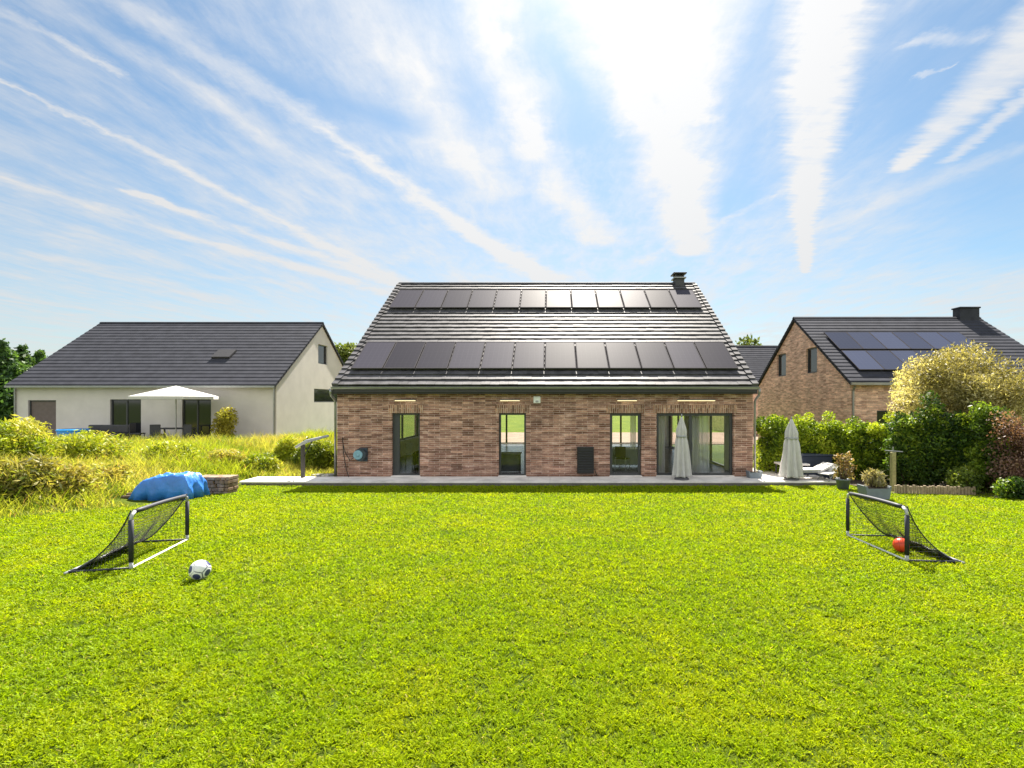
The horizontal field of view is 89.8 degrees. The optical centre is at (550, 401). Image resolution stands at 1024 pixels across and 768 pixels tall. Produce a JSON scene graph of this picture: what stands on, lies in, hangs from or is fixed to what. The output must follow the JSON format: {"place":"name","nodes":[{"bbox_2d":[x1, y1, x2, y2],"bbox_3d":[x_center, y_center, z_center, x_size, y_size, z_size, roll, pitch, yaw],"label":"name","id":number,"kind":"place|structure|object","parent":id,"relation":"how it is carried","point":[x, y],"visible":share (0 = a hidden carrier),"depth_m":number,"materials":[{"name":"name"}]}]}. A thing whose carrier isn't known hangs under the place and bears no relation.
{"place":"outdoors","nodes":[
{"label":"outdoors","id":0,"kind":"place"},
{"bbox_2d":[0,426,336,518],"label":"meadow grass","id":1,"kind":"structure","parent":0,"point":[150,467],"depth_m":17.38,"materials":[{"name":"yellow plant"}]},
{"bbox_2d":[405,443,414,465],"bbox_3d":[-5.705,2.159,21.202,0.465,0.918,0.464,0,0,21],"label":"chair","id":2,"kind":"object","parent":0,"point":[409,447],"visible":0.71,"depth_m":21.20,"materials":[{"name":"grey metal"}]},
{"bbox_2d":[501,452,521,472],"bbox_3d":[-1.850,2.248,19.000,1.500,0.736,0.560,0,0,0],"label":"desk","id":3,"kind":"object","parent":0,"point":[510,461],"visible":0.52,"depth_m":19.20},
{"bbox_2d":[0,415,1023,767],"bbox_3d":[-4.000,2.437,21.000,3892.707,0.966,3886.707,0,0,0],"label":"ground","id":4,"kind":"structure","parent":0,"point":[514,423],"depth_m":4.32,"materials":[{"name":"green plant"}]},
{"bbox_2d":[0,338,27,421],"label":"conifer tree","id":5,"kind":"object","parent":4,"relation":"on","point":[11,367],"visible":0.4,"depth_m":59.17,"materials":[{"name":"green plant"}]},
{"bbox_2d":[14,343,37,370],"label":"conifer tree","id":6,"kind":"object","parent":4,"relation":"on","point":[25,357],"visible":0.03,"depth_m":63.81,"materials":[{"name":"green plant"}]},
{"bbox_2d":[0,413,69,462],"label":"wild bush","id":7,"kind":"object","parent":4,"relation":"on","point":[23,438],"visible":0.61,"depth_m":15.43,"materials":[{"name":"green plant"}]},
{"bbox_2d":[0,450,73,505],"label":"wild bush","id":8,"kind":"object","parent":4,"relation":"on","point":[25,473],"visible":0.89,"depth_m":11.71,"materials":[{"name":"green plant"}]},
{"bbox_2d":[30,349,47,364],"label":"conifer tree","id":9,"kind":"object","parent":4,"relation":"on","point":[39,355],"depth_m":65.69,"materials":[{"name":"green plant"}]},
{"bbox_2d":[35,458,106,500],"bbox_3d":[-12.010,1.888,12.581,1.600,1.061,1.724,0,0,38],"label":"wild bush","id":10,"kind":"object","parent":4,"relation":"on","point":[82,474],"visible":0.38,"depth_m":12.53,"materials":[{"name":"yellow plant"}]},
{"bbox_2d":[47,427,137,464],"bbox_3d":[-15.809,1.522,17.550,2.628,1.394,2.832,0,0,0],"label":"wild bush","id":11,"kind":"object","parent":4,"relation":"on","point":[84,443],"visible":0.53,"depth_m":17.10,"materials":[{"name":"green plant"}]},
{"bbox_2d":[91,462,134,486],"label":"wild bush","id":12,"kind":"object","parent":4,"relation":"on","point":[122,470],"visible":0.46,"depth_m":14.25,"materials":[{"name":"yellow plant"}]},
{"bbox_2d":[63,494,188,574],"bbox_3d":[-6.095,1.868,7.506,0.726,0.886,1.934,0,0,-16],"label":"football goal","id":13,"kind":"object","parent":4,"relation":"on","point":[130,540],"visible":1,"depth_m":7.26,"materials":[{"name":"black metal"}]},
{"bbox_2d":[121,471,209,500],"bbox_3d":[-10.261,2.221,13.653,1.793,0.695,0.968,0,0,-9],"label":"tarpaulin heap","id":14,"kind":"object","parent":4,"relation":"on","point":[167,485],"visible":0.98,"depth_m":13.33,"materials":[{"name":"blue plastic"}]},
{"bbox_2d":[136,438,204,465],"bbox_3d":[-13.872,1.821,18.509,2.040,1.074,2.138,0,0,38],"label":"wild bush","id":15,"kind":"object","parent":4,"relation":"on","point":[154,448],"visible":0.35,"depth_m":18.24,"materials":[{"name":"green plant"}]},
{"bbox_2d":[4,322,344,439],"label":"cream house","id":16,"kind":"structure","parent":4,"relation":"on","point":[269,378],"depth_m":30.00,"materials":[{"name":"paint"}]},
{"bbox_2d":[30,400,55,438],"bbox_3d":[-28.830,1.020,29.134,1.586,2.240,0.092,0,0,0],"label":"door","id":17,"kind":"structure","parent":16,"relation":"in","point":[44,411],"depth_m":29.13,"materials":[{"name":"grey metal"}]},
{"bbox_2d":[111,399,140,439],"bbox_3d":[-24.101,0.995,29.134,1.756,2.290,0.092,0,0,0],"label":"patio door","id":18,"kind":"structure","parent":16,"relation":"in","point":[123,411],"depth_m":29.13,"materials":[{"name":"glass"}]},
{"bbox_2d":[183,399,210,439],"bbox_3d":[-20.079,0.995,29.134,1.643,2.290,0.092,0,0,0],"label":"patio door","id":19,"kind":"structure","parent":16,"relation":"in","point":[196,413],"depth_m":29.13,"materials":[{"name":"glass"}]},
{"bbox_2d":[211,350,236,357],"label":"roof window","id":20,"kind":"structure","parent":16,"relation":"in","point":[219,353],"depth_m":31.12,"materials":[{"name":"grey glass"}]},
{"bbox_2d":[318,344,325,364],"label":"window","id":21,"kind":"structure","parent":16,"relation":"in","point":[321,349],"depth_m":34.98,"materials":[{"name":"grey glass"}]},
{"bbox_2d":[314,389,336,401],"bbox_3d":[-15.684,-0.430,36.100,0.092,0.900,5.000,0,0,0],"label":"window","id":22,"kind":"structure","parent":16,"relation":"in","point":[320,395],"depth_m":35.20,"materials":[{"name":"glass"}]},
{"bbox_2d":[188,560,210,579],"bbox_3d":[-4.318,2.065,6.299,0.236,0.236,0.236,0,0,0],"label":"football","id":23,"kind":"object","parent":4,"relation":"on","point":[199,569],"visible":1,"depth_m":6.23,"materials":[{"name":"white leather"}]},
{"bbox_2d":[202,475,238,494],"bbox_3d":[-9.725,2.403,14.881,0.988,0.511,0.518,0,0,0],"label":"stone stack","id":24,"kind":"object","parent":4,"relation":"on","point":[223,484],"visible":0.75,"depth_m":14.68,"materials":[{"name":"stone"}]},
{"bbox_2d":[200,447,247,467],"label":"wild bush","id":25,"kind":"object","parent":4,"relation":"on","point":[229,452],"visible":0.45,"depth_m":19.16,"materials":[{"name":"yellow plant"}]},
{"bbox_2d":[242,450,283,475],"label":"wild bush","id":26,"kind":"object","parent":4,"relation":"on","point":[266,461],"visible":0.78,"depth_m":18.97,"materials":[{"name":"green plant"}]},
{"bbox_2d":[270,434,299,463],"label":"wild bush","id":27,"kind":"object","parent":4,"relation":"on","point":[284,449],"visible":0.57,"depth_m":21.05,"materials":[{"name":"green plant"}]},
{"bbox_2d":[290,436,333,470],"bbox_3d":[-9.352,2.094,20.650,1.799,1.473,2.010,0,0,45],"label":"wild bush","id":28,"kind":"object","parent":4,"relation":"on","point":[319,453],"visible":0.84,"depth_m":20.14,"materials":[{"name":"green plant"}]},
{"bbox_2d":[311,473,336,476],"bbox_3d":[-8.125,2.680,18.337,0.788,0.191,0.407,0,0,0],"label":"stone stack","id":29,"kind":"object","parent":4,"relation":"on","point":[324,475],"visible":0.49,"depth_m":18.18,"materials":[{"name":"grey stone"}]},
{"bbox_2d":[334,342,356,363],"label":"broadleaf tree","id":30,"kind":"object","parent":4,"relation":"on","point":[345,351],"visible":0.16,"depth_m":44.69,"materials":[{"name":"green plant"}]},
{"bbox_2d":[241,483,836,485],"bbox_3d":[-0.400,2.901,17.455,19.700,0.438,1.030,0,0,0],"label":"pavement base","id":31,"kind":"object","parent":4,"relation":"on","point":[541,484],"visible":0.14,"depth_m":16.94,"materials":[{"name":"grey concrete"}]},
{"bbox_2d":[735,334,761,344],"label":"broadleaf tree","id":32,"kind":"object","parent":4,"relation":"on","point":[749,341],"visible":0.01,"depth_m":68.11,"materials":[{"name":"green plant"}]},
{"bbox_2d":[735,345,777,433],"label":"grey roofed house","id":33,"kind":"structure","parent":4,"relation":"on","point":[757,358],"depth_m":47.12,"materials":[{"name":"orange brick"}]},
{"bbox_2d":[835,478,850,489],"bbox_3d":[9.068,2.546,15.900,0.440,0.337,0.440,0,0,0],"label":"plant pot","id":34,"kind":"object","parent":4,"relation":"on","point":[843,483],"visible":0.87,"depth_m":15.75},
{"bbox_2d":[832,451,857,479],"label":"rusty plant","id":35,"kind":"object","parent":34,"relation":"on","point":[840,462],"visible":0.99,"depth_m":15.82,"materials":[{"name":"brown plant"}]},
{"bbox_2d":[857,484,891,499],"bbox_3d":[8.580,2.401,13.600,0.680,0.380,0.400,0,0,0],"label":"planter box","id":36,"kind":"object","parent":4,"relation":"on","point":[881,492],"visible":0.78,"depth_m":13.40,"materials":[{"name":"plastic"}]},
{"bbox_2d":[860,467,888,487],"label":"dry plant","id":37,"kind":"object","parent":36,"relation":"in","point":[874,478],"visible":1,"depth_m":13.52,"materials":[{"name":"beige plant"}]},
{"bbox_2d":[758,307,1023,456],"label":"orange brick house","id":38,"kind":"structure","parent":4,"relation":"on","point":[843,368],"depth_m":24.86,"materials":[{"name":"brick"}]},
{"bbox_2d":[779,353,785,376],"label":"window","id":39,"kind":"structure","parent":38,"relation":"in","point":[782,357],"depth_m":28.71,"materials":[{"name":"grey glass"}]},
{"bbox_2d":[808,347,816,372],"bbox_3d":[12.984,-2.055,25.267,0.092,1.250,1.067,0,0,0],"label":"window","id":40,"kind":"structure","parent":38,"relation":"in","point":[812,352],"depth_m":25.41,"materials":[{"name":"grey glass"}]},
{"bbox_2d":[877,411,900,425],"bbox_3d":[14.600,0.895,22.134,1.200,1.050,0.092,0,0,0],"label":"window","id":41,"kind":"structure","parent":38,"relation":"in","point":[880,414],"depth_m":22.13,"materials":[{"name":"black glass"}]},
{"bbox_2d":[846,491,964,563],"bbox_3d":[5.380,1.888,7.934,0.746,0.884,1.830,0,0,6],"label":"football goal","id":42,"kind":"object","parent":4,"relation":"on","point":[906,536],"visible":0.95,"depth_m":7.75,"materials":[{"name":"black metal"}]},
{"bbox_2d":[892,538,909,552],"bbox_3d":[5.253,2.148,7.684,0.216,0.216,0.216,0,0,0],"label":"ball","id":43,"kind":"object","parent":42,"relation":"in","point":[898,544],"visible":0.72,"depth_m":7.63,"materials":[{"name":"red plastic"}]},
{"bbox_2d":[828,476,997,497],"bbox_3d":[11.404,2.646,17.579,8.493,0.226,6.511,0,0,23],"label":"soil bed","id":44,"kind":"object","parent":4,"relation":"on","point":[855,482],"visible":0.14,"depth_m":16.94,"materials":[{"name":"brown soil"}]},
{"bbox_2d":[756,414,788,471],"bbox_3d":[8.470,1.631,19.605,1.631,2.388,1.447,0,0,0],"label":"hedge bush","id":45,"kind":"object","parent":44,"relation":"on","point":[770,441],"visible":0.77,"depth_m":19.29,"materials":[{"name":"green plant"}]},
{"bbox_2d":[792,412,821,453],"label":"hedge bush","id":46,"kind":"object","parent":44,"relation":"on","point":[807,441],"visible":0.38,"depth_m":19.12,"materials":[{"name":"green plant"}]},
{"bbox_2d":[801,453,832,477],"bbox_3d":[9.600,2.315,18.750,1.160,0.850,0.620,0,0,0],"label":"storage box","id":47,"kind":"object","parent":44,"relation":"on","point":[813,459],"visible":0.52,"depth_m":18.47,"materials":[{"name":"black plastic"}]},
{"bbox_2d":[810,411,846,477],"bbox_3d":[10.410,1.569,19.058,1.596,2.512,1.440,0,0,0],"label":"hedge bush","id":48,"kind":"object","parent":44,"relation":"on","point":[830,432],"visible":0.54,"depth_m":18.69,"materials":[{"name":"green plant"}]},
{"bbox_2d":[835,416,874,479],"bbox_3d":[11.022,1.651,18.409,1.408,2.347,1.463,0,0,34],"label":"hedge bush","id":49,"kind":"object","parent":44,"relation":"on","point":[853,438],"visible":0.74,"depth_m":18.13,"materials":[{"name":"green plant"}]},
{"bbox_2d":[862,412,899,481],"bbox_3d":[11.599,1.573,17.818,1.500,2.504,1.402,0,0,0],"label":"hedge bush","id":50,"kind":"object","parent":44,"relation":"on","point":[876,432],"visible":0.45,"depth_m":17.63,"materials":[{"name":"green plant"}]},
{"bbox_2d":[884,447,902,490],"bbox_3d":[10.240,2.065,15.300,0.608,1.440,0.122,0,0,-1],"label":"clothes post","id":51,"kind":"object","parent":44,"relation":"on","point":[892,467],"visible":0.71,"depth_m":15.24,"materials":[{"name":"brown wood"}]},
{"bbox_2d":[878,411,931,485],"bbox_3d":[11.550,1.547,16.611,1.498,2.510,1.484,0,0,0],"label":"conifer","id":52,"kind":"object","parent":44,"relation":"on","point":[903,438],"visible":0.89,"depth_m":16.36,"materials":[{"name":"green plant"}]},
{"bbox_2d":[908,390,960,487],"bbox_3d":[12.097,1.196,16.246,1.561,3.169,1.609,0,0,0],"label":"conifer","id":53,"kind":"object","parent":44,"relation":"on","point":[934,432],"visible":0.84,"depth_m":15.96,"materials":[{"name":"green plant"}]},
{"bbox_2d":[894,485,975,494],"bbox_3d":[10.900,2.553,14.550,2.098,0.360,0.153,0,0,9],"label":"log edging","id":54,"kind":"object","parent":44,"relation":"on","point":[938,489],"visible":0.63,"depth_m":14.53,"materials":[{"name":"brown wood"}]},
{"bbox_2d":[883,338,1023,431],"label":"golden tree","id":55,"kind":"object","parent":44,"relation":"on","point":[950,383],"visible":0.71,"depth_m":16.97,"materials":[{"name":"yellow plant"}]},
{"bbox_2d":[933,410,989,490],"bbox_3d":[12.712,1.484,15.719,1.566,2.538,1.405,0,0,0],"label":"conifer","id":56,"kind":"object","parent":44,"relation":"on","point":[960,423],"visible":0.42,"depth_m":15.53,"materials":[{"name":"green plant"}]},
{"bbox_2d":[945,465,984,493],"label":"shrub","id":57,"kind":"object","parent":44,"relation":"on","point":[965,477],"visible":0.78,"depth_m":14.62,"materials":[{"name":"green plant"}]},
{"bbox_2d":[964,401,1018,492],"bbox_3d":[12.943,1.335,15.088,1.455,2.770,1.471,0,0,41],"label":"conifer","id":58,"kind":"object","parent":44,"relation":"on","point":[981,413],"visible":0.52,"depth_m":14.96,"materials":[{"name":"green plant"}]},
{"bbox_2d":[982,411,1023,489],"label":"reddish shrub","id":59,"kind":"object","parent":44,"relation":"on","point":[1015,431],"visible":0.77,"depth_m":14.33,"materials":[{"name":"red plant"}]},
{"bbox_2d":[990,475,1023,499],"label":"shrub","id":60,"kind":"object","parent":44,"relation":"on","point":[1013,488],"visible":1,"depth_m":13.56,"materials":[{"name":"green plant"}]},
{"bbox_2d":[0,0,1023,356],"label":"sky","id":61,"kind":"structure","parent":0,"point":[161,160],"materials":[{"name":"blue"}]},
{"bbox_2d":[239,477,835,482],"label":"path","id":62,"kind":"structure","parent":0,"point":[520,480],"depth_m":17.09,"materials":[{"name":"grey concrete"}]},
{"bbox_2d":[295,435,328,477],"bbox_3d":[-8.255,1.971,17.685,1.242,1.699,0.148,0,0,9],"label":"garden post","id":63,"kind":"object","parent":62,"relation":"on","point":[302,445],"visible":0.73,"depth_m":17.70,"materials":[{"name":"black plastic"}]},
{"bbox_2d":[671,414,691,479],"bbox_3d":[4.426,1.504,17.321,0.682,2.227,0.713,0,0,-22],"label":"closed parasol","id":64,"kind":"object","parent":62,"relation":"on","point":[682,470],"visible":1,"depth_m":17.16,"materials":[{"name":"grey fabric"}]},
{"bbox_2d":[746,470,762,477],"bbox_3d":[7.020,2.498,17.700,0.480,0.237,0.300,0,0,0],"label":"planter","id":65,"kind":"object","parent":62,"relation":"on","point":[754,474],"visible":1,"depth_m":17.55,"materials":[{"name":"metal"}]},
{"bbox_2d":[757,452,762,469],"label":"plant","id":66,"kind":"object","parent":65,"relation":"in","point":[760,454],"visible":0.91,"depth_m":18.80,"materials":[{"name":"green plant"}]},
{"bbox_2d":[778,416,803,480],"bbox_3d":[8.128,1.548,17.284,0.798,2.137,0.834,0,0,-23],"label":"closed parasol","id":67,"kind":"object","parent":62,"relation":"on","point":[791,466],"visible":1,"depth_m":17.10,"materials":[{"name":"grey fabric"}]},
{"bbox_2d":[803,462,831,477],"bbox_3d":[8.885,2.355,17.516,1.372,0.526,0.600,0,0,-7],"label":"sun lounger","id":68,"kind":"object","parent":62,"relation":"on","point":[821,467],"visible":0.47,"depth_m":17.31,"materials":[{"name":"grey metal"}]},
{"bbox_2d":[817,463,836,480],"bbox_3d":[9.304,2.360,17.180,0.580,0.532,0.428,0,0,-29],"label":"sun lounger","id":69,"kind":"object","parent":62,"relation":"on","point":[830,472],"visible":0.74,"depth_m":17.21,"materials":[{"name":"fabric"}]},
{"bbox_2d":[329,272,760,476],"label":"brick house","id":70,"kind":"structure","parent":0,"point":[457,361],"depth_m":18.24,"materials":[{"name":"brick"}]},
{"bbox_2d":[342,437,367,476],"bbox_3d":[-6.761,2.067,17.844,1.096,1.649,0.315,0,0,0],"label":"hose reel","id":71,"kind":"object","parent":70,"relation":"attached to","point":[360,454],"visible":0.93,"depth_m":17.80,"materials":[{"name":"teal plastic"}]},
{"bbox_2d":[395,399,415,400],"bbox_3d":[-5.115,-0.066,17.967,0.738,0.068,0.070,0,0,0],"label":"wall lamp","id":72,"kind":"object","parent":70,"relation":"attached to","point":[405,399],"visible":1,"depth_m":17.94,"materials":[{"name":"grey metal"}]},
{"bbox_2d":[393,413,419,474],"bbox_3d":[-5.105,1.503,18.165,0.984,2.219,0.090,0,0,0],"label":"glass door","id":73,"kind":"structure","parent":70,"relation":"in","point":[396,416],"depth_m":18.13,"materials":[{"name":"grey metal"}]},
{"bbox_2d":[400,415,417,439],"bbox_3d":[-7.375,1.095,25.400,0.090,1.544,5.594,0,0,0],"label":"window","id":74,"kind":"structure","parent":70,"relation":"in","point":[408,423],"depth_m":26.52,"materials":[{"name":"clear glass"}]},
{"bbox_2d":[413,450,418,464],"bbox_3d":[-5.050,2.095,20.835,0.980,0.850,0.770,0,0,0],"label":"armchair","id":75,"kind":"object","parent":70,"relation":"in","point":[415,457],"visible":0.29,"depth_m":20.46,"materials":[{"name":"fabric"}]},
{"bbox_2d":[500,399,519,400],"bbox_3d":[-1.441,-0.066,17.967,0.703,0.068,0.070,0,0,0],"label":"wall lamp","id":76,"kind":"object","parent":70,"relation":"attached to","point":[509,399],"visible":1,"depth_m":17.94,"materials":[{"name":"grey metal"}]},
{"bbox_2d":[499,413,525,474],"bbox_3d":[-1.360,1.503,18.165,0.954,2.219,0.090,0,0,0],"label":"glass door","id":77,"kind":"structure","parent":70,"relation":"in","point":[500,414],"depth_m":18.12,"materials":[{"name":"grey metal"}]},
{"bbox_2d":[501,415,523,442],"bbox_3d":[-2.800,1.442,32.265,3.594,2.339,0.090,0,0,0],"label":"window","id":78,"kind":"structure","parent":70,"relation":"in","point":[506,415],"depth_m":32.22,"materials":[{"name":"grey metal"}]},
{"bbox_2d":[533,396,540,402],"bbox_3d":[-0.492,-0.080,17.960,0.250,0.240,0.084,0,0,0],"label":"alarm box","id":79,"kind":"object","parent":70,"relation":"attached to","point":[536,399],"visible":1,"depth_m":17.93,"materials":[{"name":"white plastic"}]},
{"bbox_2d":[577,447,596,474],"bbox_3d":[1.277,2.088,17.907,0.723,1.036,0.189,0,0,0],"label":"wall vent","id":80,"kind":"object","parent":70,"relation":"attached to","point":[585,460],"depth_m":17.84,"materials":[{"name":"black plastic"}]},
{"bbox_2d":[614,446,629,470],"bbox_3d":[2.747,2.159,19.695,0.464,0.918,0.465,0,0,31],"label":"chair","id":81,"kind":"object","parent":70,"relation":"on","point":[620,452],"visible":1,"depth_m":19.52,"materials":[{"name":"green fabric"}]},
{"bbox_2d":[612,447,637,464],"bbox_3d":[3.000,2.200,20.900,1.460,0.680,0.560,0,0,0],"label":"sideboard","id":82,"kind":"object","parent":70,"relation":"on","point":[632,454],"visible":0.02,"depth_m":20.65,"materials":[{"name":"grey paint"}]},
{"bbox_2d":[612,416,637,442],"bbox_3d":[4.400,1.442,32.265,4.394,2.339,0.090,0,0,0],"label":"window","id":83,"kind":"structure","parent":70,"relation":"in","point":[620,416],"depth_m":32.22,"materials":[{"name":"grey metal"}]},
{"bbox_2d":[610,413,640,474],"bbox_3d":[2.625,1.503,18.128,1.104,2.219,0.164,0,0,0],"label":"glass door","id":84,"kind":"structure","parent":70,"relation":"in","point":[611,414],"depth_m":18.12,"materials":[{"name":"grey metal"}]},
{"bbox_2d":[617,399,636,400],"bbox_3d":[2.672,-0.066,17.967,0.703,0.068,0.070,0,0,0],"label":"wall lamp","id":85,"kind":"object","parent":70,"relation":"attached to","point":[626,399],"visible":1,"depth_m":17.94,"materials":[{"name":"grey metal"}]},
{"bbox_2d":[630,416,635,448],"bbox_3d":[2.990,0.945,18.619,0.220,1.550,0.088,0,0,0],"label":"curtain","id":86,"kind":"object","parent":70,"relation":"hanging from","point":[632,432],"visible":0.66,"depth_m":18.64,"materials":[{"name":"white fabric"}]},
{"bbox_2d":[659,416,664,472],"bbox_3d":[3.975,1.380,18.619,0.350,2.420,0.088,0,0,0],"label":"curtain","id":87,"kind":"object","parent":70,"relation":"hanging from","point":[661,444],"visible":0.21,"depth_m":18.63,"materials":[{"name":"white fabric"}]},
{"bbox_2d":[669,416,683,447],"bbox_3d":[6.955,1.468,28.000,0.090,2.289,3.994,0,0,0],"label":"window","id":88,"kind":"structure","parent":70,"relation":"in","point":[673,420],"depth_m":29.09,"materials":[{"name":"clear glass"}]},
{"bbox_2d":[657,413,731,474],"bbox_3d":[5.065,1.503,18.138,2.704,2.219,0.144,0,0,0],"label":"glass door","id":89,"kind":"structure","parent":70,"relation":"in","point":[690,443],"depth_m":18.12,"materials":[{"name":"grey metal"}]},
{"bbox_2d":[677,399,715,400],"bbox_3d":[5.098,-0.066,17.967,1.336,0.068,0.070,0,0,0],"label":"wall lamp","id":90,"kind":"object","parent":70,"relation":"attached to","point":[696,399],"visible":1,"depth_m":17.94,"materials":[{"name":"grey metal"}]},
{"bbox_2d":[692,416,708,472],"bbox_3d":[5.400,1.380,18.620,0.700,2.420,0.090,0,0,0],"label":"curtain","id":91,"kind":"object","parent":70,"relation":"hanging from","point":[700,441],"visible":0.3,"depth_m":18.61,"materials":[{"name":"white fabric"}]},
{"bbox_2d":[709,416,723,466],"bbox_3d":[6.955,1.468,22.300,0.090,2.289,4.594,0,0,0],"label":"window","id":92,"kind":"structure","parent":70,"relation":"in","point":[716,423],"depth_m":21.54,"materials":[{"name":"clear glass"}]},
{"bbox_2d":[501,432,757,444],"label":"driveway","id":93,"kind":"structure","parent":0,"point":[515,436],"depth_m":39.37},
{"bbox_2d":[756,470,818,476],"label":"side pavement","id":94,"kind":"structure","parent":0,"point":[771,473],"depth_m":18.53,"materials":[{"name":"grey concrete"}]},
{"bbox_2d":[774,462,809,475],"bbox_3d":[8.720,2.413,18.550,1.000,0.418,0.700,0,0,3],"label":"table","id":95,"kind":"object","parent":94,"relation":"on","point":[804,464],"visible":0.45,"depth_m":18.40,"materials":[{"name":"grey metal"}]},
{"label":"patio","id":96,"kind":"structure","parent":0,"visible":0},
{"bbox_2d":[55,428,88,437],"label":"pool","id":97,"kind":"structure","parent":96,"relation":"on","point":[62,431],"depth_m":26.37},
{"bbox_2d":[88,425,129,438],"bbox_3d":[-23.941,1.673,27.425,2.200,0.880,0.850,0,0,0],"label":"garden sofa","id":98,"kind":"object","parent":96,"relation":"on","point":[121,430],"visible":0.32,"depth_m":27.68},
{"bbox_2d":[129,423,145,438],"bbox_3d":[-22.300,1.643,27.599,0.520,0.980,0.520,0,0,-7],"label":"garden chair","id":99,"kind":"object","parent":96,"relation":"on","point":[132,428],"visible":0.86,"depth_m":27.53,"materials":[{"name":"grey metal"}]},
{"bbox_2d":[150,424,165,437],"bbox_3d":[-20.339,1.643,26.490,0.520,0.980,0.520,0,0,-9],"label":"garden chair","id":100,"kind":"object","parent":96,"relation":"on","point":[154,428],"visible":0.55,"depth_m":26.25,"materials":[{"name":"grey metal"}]},
{"bbox_2d":[128,386,219,437],"bbox_3d":[-19.629,0.640,26.800,3.625,2.980,3.625,0,0,22],"label":"open parasol","id":101,"kind":"object","parent":96,"relation":"on","point":[175,392],"visible":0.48,"depth_m":25.87,"materials":[{"name":"white fabric"}]},
{"bbox_2d":[154,428,195,438],"bbox_3d":[-20.092,1.757,27.300,1.800,0.748,0.900,0,0,0],"label":"garden table","id":102,"kind":"object","parent":96,"relation":"on","point":[178,428],"visible":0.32,"depth_m":26.92,"materials":[{"name":"black metal"}]},
{"bbox_2d":[183,424,199,439],"bbox_3d":[-18.583,1.643,26.490,0.520,0.980,0.520,0,0,14],"label":"garden chair","id":103,"kind":"object","parent":96,"relation":"on","point":[187,429],"visible":0.81,"depth_m":26.25,"materials":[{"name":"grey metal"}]},
{"bbox_2d":[210,405,238,439],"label":"yellow bush","id":104,"kind":"object","parent":96,"relation":"on","point":[223,425],"visible":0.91,"depth_m":27.22,"materials":[{"name":"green plant"}]}
]}

